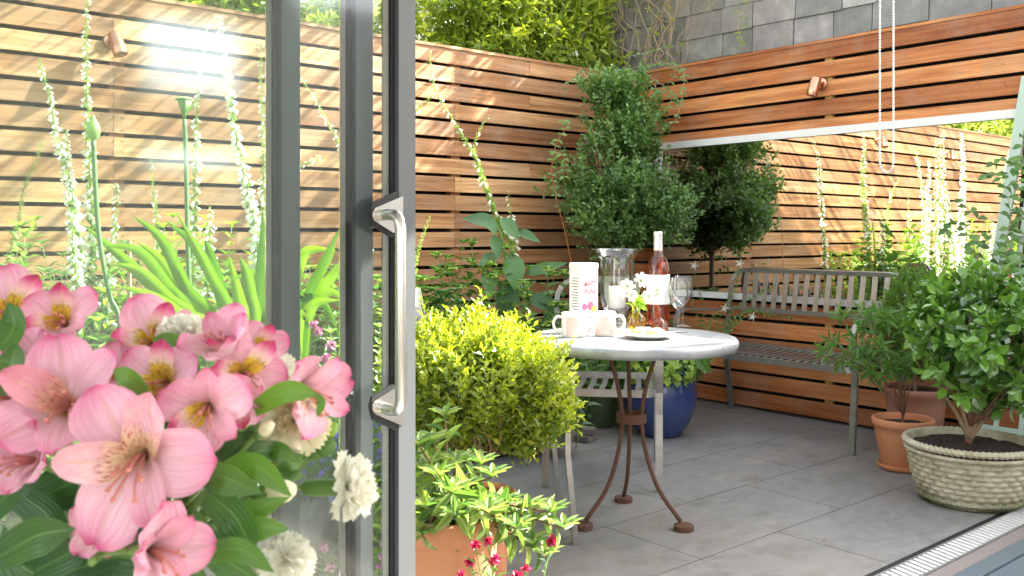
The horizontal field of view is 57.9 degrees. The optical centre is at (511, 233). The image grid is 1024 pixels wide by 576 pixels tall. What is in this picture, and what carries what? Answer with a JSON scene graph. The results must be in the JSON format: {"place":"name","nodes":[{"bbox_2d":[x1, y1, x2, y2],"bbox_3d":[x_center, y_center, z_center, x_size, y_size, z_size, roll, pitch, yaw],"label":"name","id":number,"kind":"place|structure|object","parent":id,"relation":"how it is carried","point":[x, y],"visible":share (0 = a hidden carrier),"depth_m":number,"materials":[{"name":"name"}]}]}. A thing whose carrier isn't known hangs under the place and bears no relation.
{"place":"outdoors","nodes":[
{"label":"outdoors","id":0,"kind":"place"},
{"bbox_2d":[200,397,625,575],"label":"flower bed soil","id":1,"kind":"structure","parent":0,"point":[208,571],"depth_m":4.66,"materials":[{"name":"brown soil"}]},
{"bbox_2d":[5,215,53,287],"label":"bed perennial","id":2,"kind":"object","parent":1,"relation":"on","point":[33,224],"visible":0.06,"depth_m":3.95,"materials":[{"name":"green plant"}]},
{"bbox_2d":[37,59,97,343],"bbox_3d":[-1.850,0.170,3.994,0.281,1.821,0.253,0,0,14],"label":"foxglove","id":3,"kind":"object","parent":1,"relation":"on","point":[58,149],"visible":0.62,"depth_m":3.95,"materials":[{"name":"white plant"}]},
{"bbox_2d":[61,129,87,340],"bbox_3d":[-1.752,0.325,3.704,0.290,1.511,0.231,0,0,3],"label":"foxglove","id":4,"kind":"object","parent":1,"relation":"on","point":[72,259],"visible":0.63,"depth_m":3.75,"materials":[{"name":"white plant"}]},
{"bbox_2d":[80,0,103,350],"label":"foxglove","id":5,"kind":"object","parent":1,"relation":"on","point":[88,204],"visible":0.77,"depth_m":3.84,"materials":[{"name":"white plant"}]},
{"bbox_2d":[86,115,120,327],"bbox_3d":[-1.405,0.339,3.205,0.131,1.502,0.047,0,0,-7],"label":"agapanthus bud","id":6,"kind":"object","parent":1,"relation":"on","point":[93,130],"visible":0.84,"depth_m":3.19,"materials":[{"name":"green plant"}]},
{"bbox_2d":[79,286,132,348],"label":"bed perennial","id":7,"kind":"object","parent":1,"relation":"on","point":[97,319],"visible":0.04,"depth_m":3.54,"materials":[{"name":"green plant"}]},
{"bbox_2d":[32,236,185,349],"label":"bed perennial","id":8,"kind":"object","parent":1,"relation":"on","point":[65,273],"visible":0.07,"depth_m":4.01,"materials":[{"name":"green plant"}]},
{"bbox_2d":[100,183,120,343],"bbox_3d":[-1.609,0.438,3.701,0.092,1.283,0.079,0,0,28],"label":"foxglove","id":9,"kind":"object","parent":1,"relation":"on","point":[112,284],"visible":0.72,"depth_m":3.69,"materials":[{"name":"white plant"}]},
{"bbox_2d":[94,267,232,370],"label":"bed perennial","id":10,"kind":"object","parent":1,"relation":"on","point":[123,273],"visible":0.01,"depth_m":3.82,"materials":[{"name":"green plant"}]},
{"bbox_2d":[83,210,264,496],"bbox_3d":[-1.206,0.499,3.307,0.699,1.186,0.329,0,0,3],"label":"agapanthus","id":11,"kind":"object","parent":1,"relation":"on","point":[166,279],"visible":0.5,"depth_m":3.30,"materials":[{"name":"green plant"}]},
{"bbox_2d":[111,212,252,366],"bbox_3d":[-1.490,0.495,4.423,0.753,1.192,0.751,0,0,-40],"label":"bed perennial","id":12,"kind":"object","parent":1,"relation":"on","point":[175,238],"visible":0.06,"depth_m":4.46,"materials":[{"name":"green plant"}]},
{"bbox_2d":[175,97,195,283],"bbox_3d":[-1.234,0.286,3.498,0.074,1.608,0.057,0,0,-40],"label":"agapanthus bud","id":13,"kind":"object","parent":1,"relation":"on","point":[184,103],"visible":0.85,"depth_m":3.49,"materials":[{"name":"green plant"}]},
{"bbox_2d":[185,22,209,292],"bbox_3d":[-1.392,0.082,4.005,0.242,1.996,0.284,0,0,-30],"label":"foxglove","id":14,"kind":"object","parent":1,"relation":"on","point":[193,218],"visible":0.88,"depth_m":4.00,"materials":[{"name":"white plant"}]},
{"bbox_2d":[195,207,217,366],"bbox_3d":[-1.187,0.487,3.600,0.088,1.187,0.084,0,0,-40],"label":"foxglove","id":15,"kind":"object","parent":1,"relation":"on","point":[199,277],"visible":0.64,"depth_m":3.59,"materials":[{"name":"white plant"}]},
{"bbox_2d":[214,14,260,269],"bbox_3d":[-1.061,0.084,3.905,0.289,1.993,0.280,0,0,22],"label":"foxglove","id":16,"kind":"object","parent":1,"relation":"on","point":[247,192],"visible":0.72,"depth_m":3.87,"materials":[{"name":"white plant"}]},
{"bbox_2d":[257,43,264,227],"bbox_3d":[-1.105,0.117,4.096,0.300,1.925,0.230,0,0,25],"label":"foxglove","id":17,"kind":"object","parent":1,"relation":"on","point":[262,170],"visible":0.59,"depth_m":4.09,"materials":[{"name":"white plant"}]},
{"bbox_2d":[208,296,338,366],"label":"bed perennial","id":18,"kind":"object","parent":1,"relation":"on","point":[323,311],"visible":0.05,"depth_m":4.28,"materials":[{"name":"green plant"}]},
{"bbox_2d":[219,249,338,363],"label":"bed perennial","id":19,"kind":"object","parent":1,"relation":"on","point":[309,268],"visible":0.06,"depth_m":4.79,"materials":[{"name":"green plant"}]},
{"bbox_2d":[257,321,335,549],"bbox_3d":[-0.749,0.678,2.904,0.356,0.804,0.255,0,0,-40],"label":"dianthus","id":20,"kind":"object","parent":1,"relation":"on","point":[330,345],"visible":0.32,"depth_m":2.94,"materials":[{"name":"pink plant"}]},
{"bbox_2d":[300,230,338,358],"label":"agapanthus","id":21,"kind":"object","parent":1,"relation":"on","point":[316,294],"visible":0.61,"depth_m":3.45,"materials":[{"name":"green plant"}]},
{"bbox_2d":[303,277,431,417],"bbox_3d":[-0.728,0.640,4.644,0.704,0.903,0.594,0,0,24],"label":"bed perennial","id":22,"kind":"object","parent":1,"relation":"on","point":[326,334],"visible":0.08,"depth_m":4.63,"materials":[{"name":"green plant"}]},
{"bbox_2d":[323,308,444,488],"bbox_3d":[-0.471,0.685,3.330,0.584,0.812,0.530,0,0,5],"label":"bed perennial","id":23,"kind":"object","parent":1,"relation":"on","point":[378,324],"visible":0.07,"depth_m":3.20,"materials":[{"name":"green plant"}]},
{"bbox_2d":[335,251,442,434],"bbox_3d":[-0.582,0.587,4.429,0.524,1.008,0.453,0,0,1],"label":"hydrangea","id":24,"kind":"object","parent":1,"relation":"on","point":[422,288],"visible":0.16,"depth_m":4.41,"materials":[{"name":"green plant"}]},
{"bbox_2d":[415,257,481,449],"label":"hydrangea","id":25,"kind":"object","parent":1,"relation":"on","point":[419,278],"visible":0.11,"depth_m":4.65,"materials":[{"name":"green plant"}]},
{"bbox_2d":[424,288,488,449],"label":"hydrangea","id":26,"kind":"object","parent":1,"relation":"on","point":[437,293],"visible":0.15,"depth_m":4.46,"materials":[{"name":"green plant"}]},
{"bbox_2d":[427,50,518,256],"bbox_3d":[-0.127,0.058,4.925,0.598,2.044,0.282,0,0,10],"label":"foxglove","id":27,"kind":"object","parent":1,"relation":"on","point":[490,203],"visible":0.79,"depth_m":4.89,"materials":[{"name":"white plant"}]},
{"bbox_2d":[429,239,524,451],"bbox_3d":[-0.172,0.558,4.733,0.506,1.066,0.472,0,0,1],"label":"hydrangea","id":28,"kind":"object","parent":1,"relation":"on","point":[443,271],"visible":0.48,"depth_m":4.73,"materials":[{"name":"green plant"}]},
{"bbox_2d":[463,212,566,318],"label":"broad leaved plant","id":29,"kind":"object","parent":1,"relation":"on","point":[516,266],"visible":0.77,"depth_m":4.76,"materials":[{"name":"green plant"}]},
{"bbox_2d":[476,265,568,450],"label":"hydrangea","id":30,"kind":"object","parent":1,"relation":"on","point":[528,294],"visible":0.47,"depth_m":4.65,"materials":[{"name":"green plant"}]},
{"bbox_2d":[514,285,606,451],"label":"hydrangea","id":31,"kind":"object","parent":1,"relation":"on","point":[554,303],"visible":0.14,"depth_m":4.69,"materials":[{"name":"green plant"}]},
{"bbox_2d":[532,60,704,389],"bbox_3d":[0.756,-0.025,6.019,1.045,2.211,0.927,0,0,-40],"label":"corner tree","id":32,"kind":"object","parent":1,"relation":"on","point":[621,200],"visible":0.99,"depth_m":5.88,"materials":[{"name":"green plant"}]},
{"bbox_2d":[547,119,571,262],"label":"climber shoot","id":33,"kind":"object","parent":32,"relation":"attached to","point":[559,154],"visible":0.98,"depth_m":5.64,"materials":[{"name":"green plant"}]},
{"bbox_2d":[563,44,689,129],"bbox_3d":[0.807,-0.972,6.173,0.701,0.604,0.664,0,0,-40],"label":"honeysuckle","id":34,"kind":"object","parent":32,"relation":"attached to","point":[668,88],"visible":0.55,"depth_m":6.20,"materials":[{"name":"green plant"}]},
{"bbox_2d":[569,263,597,333],"bbox_3d":[0.294,0.263,3.803,0.091,0.285,0.091,0,0,-30],"label":"carton","id":35,"kind":"object","parent":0,"point":[583,287],"visible":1,"depth_m":3.77,"materials":[{"name":"white cardboard"}]},
{"bbox_2d":[416,399,999,575],"bbox_3d":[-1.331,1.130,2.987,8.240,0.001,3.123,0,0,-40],"label":"patio paving","id":36,"kind":"structure","parent":0,"point":[786,518],"depth_m":3.86,"materials":[{"name":"grey tile"}]},
{"bbox_2d":[0,0,623,364],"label":"slatted fence","id":37,"kind":"object","parent":36,"relation":"on","point":[524,104],"visible":0.53,"depth_m":4.84,"materials":[{"name":"brown wood"}]},
{"bbox_2d":[103,30,127,57],"bbox_3d":[-1.874,-0.896,4.385,0.085,0.127,0.131,0,0,-40],"label":"wall spotlight","id":38,"kind":"object","parent":37,"relation":"attached to","point":[113,40],"depth_m":4.35,"materials":[{"name":"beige metal"}]},
{"bbox_2d":[175,0,634,71],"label":"climbing jasmine","id":39,"kind":"object","parent":37,"relation":"attached to","point":[545,30],"visible":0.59,"depth_m":6.33,"materials":[{"name":"green plant"}]},
{"bbox_2d":[300,415,338,504],"bbox_3d":[-0.527,0.754,2.692,0.237,0.552,0.238,0,0,31],"label":"lobelia","id":40,"kind":"object","parent":36,"relation":"on","point":[329,466],"visible":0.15,"depth_m":2.65,"materials":[{"name":"green plant"}]},
{"bbox_2d":[300,471,379,575],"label":"boulder","id":41,"kind":"object","parent":36,"relation":"on","point":[319,526],"visible":0.14,"depth_m":2.60,"materials":[{"name":"grey stone"}]},
{"bbox_2d":[373,420,415,546],"bbox_3d":[-0.373,0.750,2.699,0.197,0.560,0.201,0,0,-2],"label":"lobelia","id":42,"kind":"object","parent":36,"relation":"on","point":[376,435],"visible":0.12,"depth_m":2.66,"materials":[{"name":"green plant"}]},
{"bbox_2d":[373,438,456,575],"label":"bed perennial","id":43,"kind":"object","parent":36,"relation":"on","point":[376,525],"visible":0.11,"depth_m":2.61,"materials":[{"name":"green plant"}]},
{"bbox_2d":[415,497,501,575],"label":"terracotta pot","id":44,"kind":"object","parent":36,"relation":"on","point":[446,558],"visible":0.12,"depth_m":2.23,"materials":[{"name":"ceramic"}]},
{"bbox_2d":[415,402,583,572],"bbox_3d":[-0.108,0.631,2.283,0.372,0.366,0.529,0,0,-40],"label":"long leaved shrub","id":45,"kind":"object","parent":44,"relation":"in","point":[448,500],"visible":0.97,"depth_m":2.23,"materials":[{"name":"green plant"}]},
{"bbox_2d":[472,481,515,575],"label":"terracotta pot","id":46,"kind":"object","parent":36,"relation":"on","point":[501,566],"visible":0.03,"depth_m":2.96,"materials":[{"name":"ceramic"}]},
{"bbox_2d":[373,285,589,477],"bbox_3d":[-0.133,0.521,3.015,0.680,0.702,0.665,0,0,-40],"label":"box bush","id":47,"kind":"object","parent":46,"relation":"on","point":[500,385],"visible":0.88,"depth_m":2.88,"materials":[{"name":"green plant"}]},
{"bbox_2d":[415,287,579,545],"bbox_3d":[-0.076,0.674,3.599,0.607,0.916,0.536,0,0,-4],"label":"garden chair","id":48,"kind":"object","parent":36,"relation":"on","point":[569,473],"visible":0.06,"depth_m":3.35,"materials":[{"name":"metal"}]},
{"bbox_2d":[456,534,556,575],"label":"dianthus","id":49,"kind":"object","parent":36,"relation":"on","point":[493,560],"visible":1,"depth_m":2.09,"materials":[{"name":"red plant"}]},
{"bbox_2d":[579,378,620,427],"bbox_3d":[0.518,0.996,5.460,0.256,0.268,0.256,0,0,-40],"label":"glazed pot","id":50,"kind":"object","parent":36,"relation":"on","point":[603,415],"visible":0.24,"depth_m":5.36,"materials":[{"name":"green ceramic"}]},
{"bbox_2d":[568,358,626,388],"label":"leafy pot plant","id":51,"kind":"object","parent":50,"relation":"in","point":[588,366],"visible":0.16,"depth_m":5.34,"materials":[{"name":"green plant"}]},
{"bbox_2d":[542,276,662,492],"bbox_3d":[0.437,0.674,4.376,0.536,0.916,0.607,0,0,8],"label":"garden chair","id":52,"kind":"object","parent":36,"relation":"on","point":[656,392],"visible":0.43,"depth_m":4.12,"materials":[{"name":"metal"}]},
{"bbox_2d":[535,326,738,532],"bbox_3d":[0.472,0.767,3.660,0.828,0.726,0.828,0,0,-40],"label":"round table","id":53,"kind":"object","parent":36,"relation":"on","point":[690,344],"visible":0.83,"depth_m":3.54,"materials":[{"name":"metal"}]},
{"bbox_2d":[552,312,583,337],"bbox_3d":[0.223,0.357,3.634,0.087,0.096,0.116,0,0,-72],"label":"mug","id":54,"kind":"object","parent":53,"relation":"on","point":[571,323],"visible":0.98,"depth_m":3.60,"materials":[{"name":"ceramic"}]},
{"bbox_2d":[594,311,625,336],"bbox_3d":[0.380,0.357,3.666,0.095,0.096,0.110,0,0,-40],"label":"mug","id":55,"kind":"object","parent":53,"relation":"on","point":[604,323],"visible":1,"depth_m":3.64,"materials":[{"name":"ceramic"}]},
{"bbox_2d":[592,248,641,324],"bbox_3d":[0.471,0.236,4.155,0.227,0.338,0.227,0,0,-40],"label":"hurricane vase","id":56,"kind":"object","parent":53,"relation":"on","point":[631,252],"visible":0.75,"depth_m":4.12,"materials":[{"name":"clear glass"}]},
{"bbox_2d":[646,232,669,304],"bbox_3d":[0.646,0.198,4.100,0.104,0.414,0.104,0,0,-40],"label":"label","id":57,"kind":"object","parent":53,"relation":"on","point":[663,280],"visible":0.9,"depth_m":4.06,"materials":[{"name":"paper"}]},
{"bbox_2d":[623,361,697,438],"bbox_3d":[0.835,0.929,5.220,0.416,0.402,0.416,0,0,-40],"label":"glazed pot","id":58,"kind":"object","parent":36,"relation":"on","point":[679,404],"visible":0.33,"depth_m":5.06,"materials":[{"name":"blue ceramic"}]},
{"bbox_2d":[594,358,712,373],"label":"fern","id":59,"kind":"object","parent":58,"relation":"on","point":[705,367],"visible":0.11,"depth_m":5.04,"materials":[{"name":"green plant"}]},
{"bbox_2d":[630,360,699,390],"bbox_3d":[0.832,0.718,5.074,0.414,0.324,0.342,0,0,-40],"label":"lime columbine","id":60,"kind":"object","parent":58,"relation":"in","point":[671,366],"visible":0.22,"depth_m":4.98,"materials":[{"name":"green plant"}]},
{"bbox_2d":[690,260,793,381],"bbox_3d":[1.370,0.618,5.696,0.777,0.927,0.368,0,0,30],"label":"white columbine","id":61,"kind":"object","parent":58,"relation":"in","point":[694,265],"visible":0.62,"depth_m":5.75,"materials":[{"name":"green plant"}]},
{"bbox_2d":[466,0,1023,310],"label":"slate hung house","id":62,"kind":"structure","parent":36,"relation":"on","point":[771,24],"depth_m":6.04,"materials":[{"name":"grey stone"}]},
{"bbox_2d":[591,0,748,72],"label":"wall vine","id":63,"kind":"object","parent":62,"relation":"attached to","point":[670,28],"depth_m":6.59,"materials":[{"name":"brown plant"}]},
{"bbox_2d":[672,268,906,455],"bbox_3d":[1.582,0.674,5.360,0.607,0.916,1.196,0,0,-40],"label":"garden bench","id":64,"kind":"object","parent":36,"relation":"on","point":[739,355],"visible":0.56,"depth_m":5.46,"materials":[{"name":"metal"}]},
{"bbox_2d":[626,4,1023,436],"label":"slatted wall cladding","id":65,"kind":"structure","parent":36,"relation":"on","point":[965,63],"depth_m":5.57,"materials":[{"name":"brown wood"}]},
{"bbox_2d":[654,109,1023,312],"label":"wall mirror","id":66,"kind":"object","parent":65,"relation":"attached to","point":[832,198],"depth_m":5.47,"materials":[{"name":"white"}]},
{"bbox_2d":[871,412,935,473],"bbox_3d":[1.884,1.007,4.460,0.286,0.246,0.286,0,0,-40],"label":"terracotta pot","id":67,"kind":"object","parent":36,"relation":"on","point":[890,428],"visible":0.77,"depth_m":4.39,"materials":[{"name":"ceramic"}]},
{"bbox_2d":[810,300,951,422],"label":"potted shrub","id":68,"kind":"object","parent":67,"relation":"in","point":[894,363],"visible":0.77,"depth_m":4.48,"materials":[{"name":"green plant"}]},
{"bbox_2d":[883,382,948,425],"bbox_3d":[2.083,0.960,4.780,0.310,0.340,0.310,0,0,-40],"label":"terracotta pot","id":69,"kind":"object","parent":36,"relation":"on","point":[923,399],"visible":0.5,"depth_m":4.66,"materials":[{"name":"ceramic"}]},
{"bbox_2d":[876,263,952,390],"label":"box bush","id":70,"kind":"object","parent":69,"relation":"on","point":[911,286],"visible":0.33,"depth_m":4.78,"materials":[{"name":"green plant"}]},
{"bbox_2d":[866,507,1023,575],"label":"drain channel","id":71,"kind":"object","parent":36,"relation":"on","point":[940,554],"visible":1,"depth_m":3.33,"materials":[{"name":"silver metal"}]},
{"bbox_2d":[901,426,1023,512],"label":"basket planter","id":72,"kind":"object","parent":36,"relation":"on","point":[982,472],"visible":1,"depth_m":3.77,"materials":[{"name":"wicker"}]},
{"bbox_2d":[899,252,1023,443],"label":"camellia","id":73,"kind":"object","parent":72,"relation":"on","point":[977,371],"visible":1,"depth_m":3.84,"materials":[{"name":"green plant"}]},
{"bbox_2d":[926,526,1023,575],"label":"threshold","id":74,"kind":"object","parent":36,"relation":"on","point":[966,561],"depth_m":3.26,"materials":[{"name":"stone"}]},
{"bbox_2d":[967,76,1023,436],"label":"garden trellis","id":75,"kind":"object","parent":36,"relation":"on","point":[1018,128],"visible":0.26,"depth_m":4.63,"materials":[{"name":"paint"}]},
{"bbox_2d":[938,131,1023,286],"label":"trellis vine","id":76,"kind":"object","parent":75,"relation":"attached to","point":[1002,246],"visible":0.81,"depth_m":4.49,"materials":[{"name":"green plant"}]},
{"bbox_2d":[952,538,1023,575],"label":"floor","id":77,"kind":"structure","parent":0,"point":[1008,560],"depth_m":3.14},
{"bbox_2d":[368,0,414,575],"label":"sliding door","id":78,"kind":"structure","parent":77,"relation":"on","point":[391,216],"depth_m":1.53,"materials":[{"name":"grey metal"}]},
{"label":"ceiling","id":79,"kind":"structure","parent":0,"visible":0},
{"bbox_2d":[879,0,893,172],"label":"blind chain","id":80,"kind":"object","parent":79,"relation":"hanging from","point":[892,86],"visible":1,"depth_m":2.00,"materials":[{"name":"white plastic"}]},
{"bbox_3d":[-0.271,-1.290,1.554,8.200,0.240,0.280,0,0,-40],"label":"door lintel","id":81,"kind":"structure","parent":79,"relation":"attached to","visible":0},
{"bbox_2d":[265,0,299,547],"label":"sliding door","id":82,"kind":"structure","parent":81,"relation":"attached to","point":[282,164],"depth_m":1.51,"materials":[{"name":"grey metal"}]},
{"bbox_2d":[339,0,372,575],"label":"sliding door","id":83,"kind":"structure","parent":81,"relation":"attached to","point":[355,226],"depth_m":1.53,"materials":[{"name":"grey metal"}]},
{"bbox_3d":[-0.226,0.780,0.500,0.400,0.700,0.400,0,0,-40],"label":"side table","id":84,"kind":"object","parent":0,"visible":0},
{"bbox_3d":[-0.226,0.322,0.500,0.104,0.215,0.104,0,0,-40],"label":"flower vase","id":85,"kind":"object","parent":84,"relation":"on","visible":0},
{"bbox_2d":[18,327,46,354],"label":"alstroemeria","id":86,"kind":"object","parent":85,"relation":"in","point":[32,336],"visible":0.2,"depth_m":0.48,"materials":[{"name":"pink plant"}]},
{"bbox_2d":[0,263,73,537],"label":"alstroemeria","id":87,"kind":"object","parent":85,"relation":"in","point":[19,283],"visible":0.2,"depth_m":0.51,"materials":[{"name":"pink plant"}]},
{"bbox_2d":[68,506,137,558],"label":"alstroemeria","id":88,"kind":"object","parent":85,"relation":"in","point":[78,546],"visible":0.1,"depth_m":0.45,"materials":[{"name":"pink plant"}]},
{"bbox_2d":[110,293,196,354],"bbox_3d":[-0.197,0.125,0.497,0.044,0.186,0.056,0,0,-40],"label":"alstroemeria","id":89,"kind":"object","parent":85,"relation":"in","point":[141,316],"visible":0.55,"depth_m":0.49,"materials":[{"name":"pink plant"}]},
{"bbox_2d":[118,339,198,422],"bbox_3d":[-0.187,0.135,0.482,0.045,0.166,0.082,0,0,-40],"label":"alstroemeria","id":90,"kind":"object","parent":85,"relation":"in","point":[158,366],"visible":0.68,"depth_m":0.46,"materials":[{"name":"pink plant"}]},
{"bbox_2d":[0,302,325,575],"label":"bouquet greenery","id":91,"kind":"object","parent":85,"relation":"in","point":[36,541],"visible":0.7,"depth_m":0.45,"materials":[{"name":"green plant"}]},
{"bbox_2d":[0,411,81,494],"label":"alstroemeria","id":92,"kind":"object","parent":91,"relation":"attached to","point":[18,471],"visible":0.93,"depth_m":0.44,"materials":[{"name":"pink plant"}]},
{"bbox_2d":[0,333,116,456],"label":"alstroemeria","id":93,"kind":"object","parent":91,"relation":"in","point":[50,381],"visible":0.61,"depth_m":0.45,"materials":[{"name":"pink plant"}]},
{"bbox_2d":[21,282,98,337],"bbox_3d":[-0.241,0.122,0.507,0.036,0.192,0.049,0,0,19],"label":"alstroemeria","id":94,"kind":"object","parent":91,"relation":"in","point":[47,310],"visible":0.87,"depth_m":0.50,"materials":[{"name":"pink plant"}]},
{"bbox_2d":[51,384,217,551],"bbox_3d":[-0.180,0.143,0.458,0.070,0.150,0.108,0,0,-15],"label":"alstroemeria","id":95,"kind":"object","parent":91,"relation":"in","point":[129,462],"visible":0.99,"depth_m":0.42,"materials":[{"name":"pink plant"}]},
{"bbox_2d":[87,500,216,575],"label":"alstroemeria","id":96,"kind":"object","parent":91,"relation":"attached to","point":[174,539],"visible":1,"depth_m":0.41,"materials":[{"name":"pink plant"}]},
{"bbox_2d":[176,302,248,506],"bbox_3d":[-0.174,0.127,0.489,0.102,0.183,0.044,0,0,35],"label":"alstroemeria","id":97,"kind":"object","parent":91,"relation":"in","point":[229,319],"visible":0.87,"depth_m":0.47,"materials":[{"name":"pink plant"}]},
{"bbox_2d":[187,421,274,516],"bbox_3d":[-0.174,0.156,0.483,0.112,0.123,0.007,0,0,16],"label":"carnation bud","id":98,"kind":"object","parent":91,"relation":"attached to","point":[266,428],"visible":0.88,"depth_m":0.47,"materials":[{"name":"beige plant"}]},
{"bbox_2d":[209,335,288,408],"bbox_3d":[-0.170,0.135,0.491,0.110,0.166,0.040,0,0,28],"label":"alstroemeria","id":99,"kind":"object","parent":91,"relation":"in","point":[260,364],"visible":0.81,"depth_m":0.47,"materials":[{"name":"pink plant"}]},
{"bbox_2d":[234,372,266,429],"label":"alstroemeria","id":100,"kind":"object","parent":91,"relation":"in","point":[250,417],"visible":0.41,"depth_m":0.47,"materials":[{"name":"pink plant"}]},
{"bbox_2d":[210,480,296,526],"bbox_3d":[-0.167,0.172,0.485,0.123,0.094,0.012,0,0,18],"label":"carnation bud","id":101,"kind":"object","parent":91,"relation":"attached to","point":[292,487],"visible":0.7,"depth_m":0.47,"materials":[{"name":"beige plant"}]},
{"bbox_2d":[245,320,289,356],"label":"alstroemeria","id":102,"kind":"object","parent":91,"relation":"in","point":[258,332],"visible":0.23,"depth_m":0.50,"materials":[{"name":"pink plant"}]},
{"bbox_2d":[291,356,354,439],"bbox_3d":[-0.124,0.088,0.502,0.069,0.047,0.045,0,0,6],"label":"alstroemeria","id":103,"kind":"object","parent":91,"relation":"on","point":[331,381],"visible":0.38,"depth_m":0.50,"materials":[{"name":"pink plant"}]},
{"bbox_2d":[296,449,378,522],"bbox_3d":[-0.102,0.142,0.527,0.060,0.041,0.038,0,0,34],"label":"carnation","id":104,"kind":"object","parent":91,"relation":"attached to","point":[352,485],"visible":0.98,"depth_m":0.52,"materials":[{"name":"white plant"}]},
{"bbox_2d":[153,312,203,428],"bbox_3d":[-0.190,0.130,0.500,0.068,0.176,0.035,0,0,26],"label":"carnation","id":105,"kind":"object","parent":85,"relation":"in","point":[179,324],"visible":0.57,"depth_m":0.49,"materials":[{"name":"white plant"}]},
{"bbox_2d":[157,367,252,500],"bbox_3d":[-0.174,0.140,0.472,0.046,0.156,0.113,0,0,-40],"label":"alstroemeria","id":106,"kind":"object","parent":85,"relation":"in","point":[209,404],"visible":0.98,"depth_m":0.44,"materials":[{"name":"pink plant"}]},
{"bbox_2d":[199,397,331,513],"bbox_3d":[-0.162,0.150,0.519,0.127,0.137,0.052,0,0,5],"label":"carnation","id":107,"kind":"object","parent":85,"relation":"in","point":[285,429],"visible":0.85,"depth_m":0.50,"materials":[{"name":"beige plant"}]},
{"bbox_2d":[257,530,317,575],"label":"carnation","id":108,"kind":"object","parent":85,"relation":"in","point":[288,553],"visible":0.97,"depth_m":0.50,"materials":[{"name":"white plant"}]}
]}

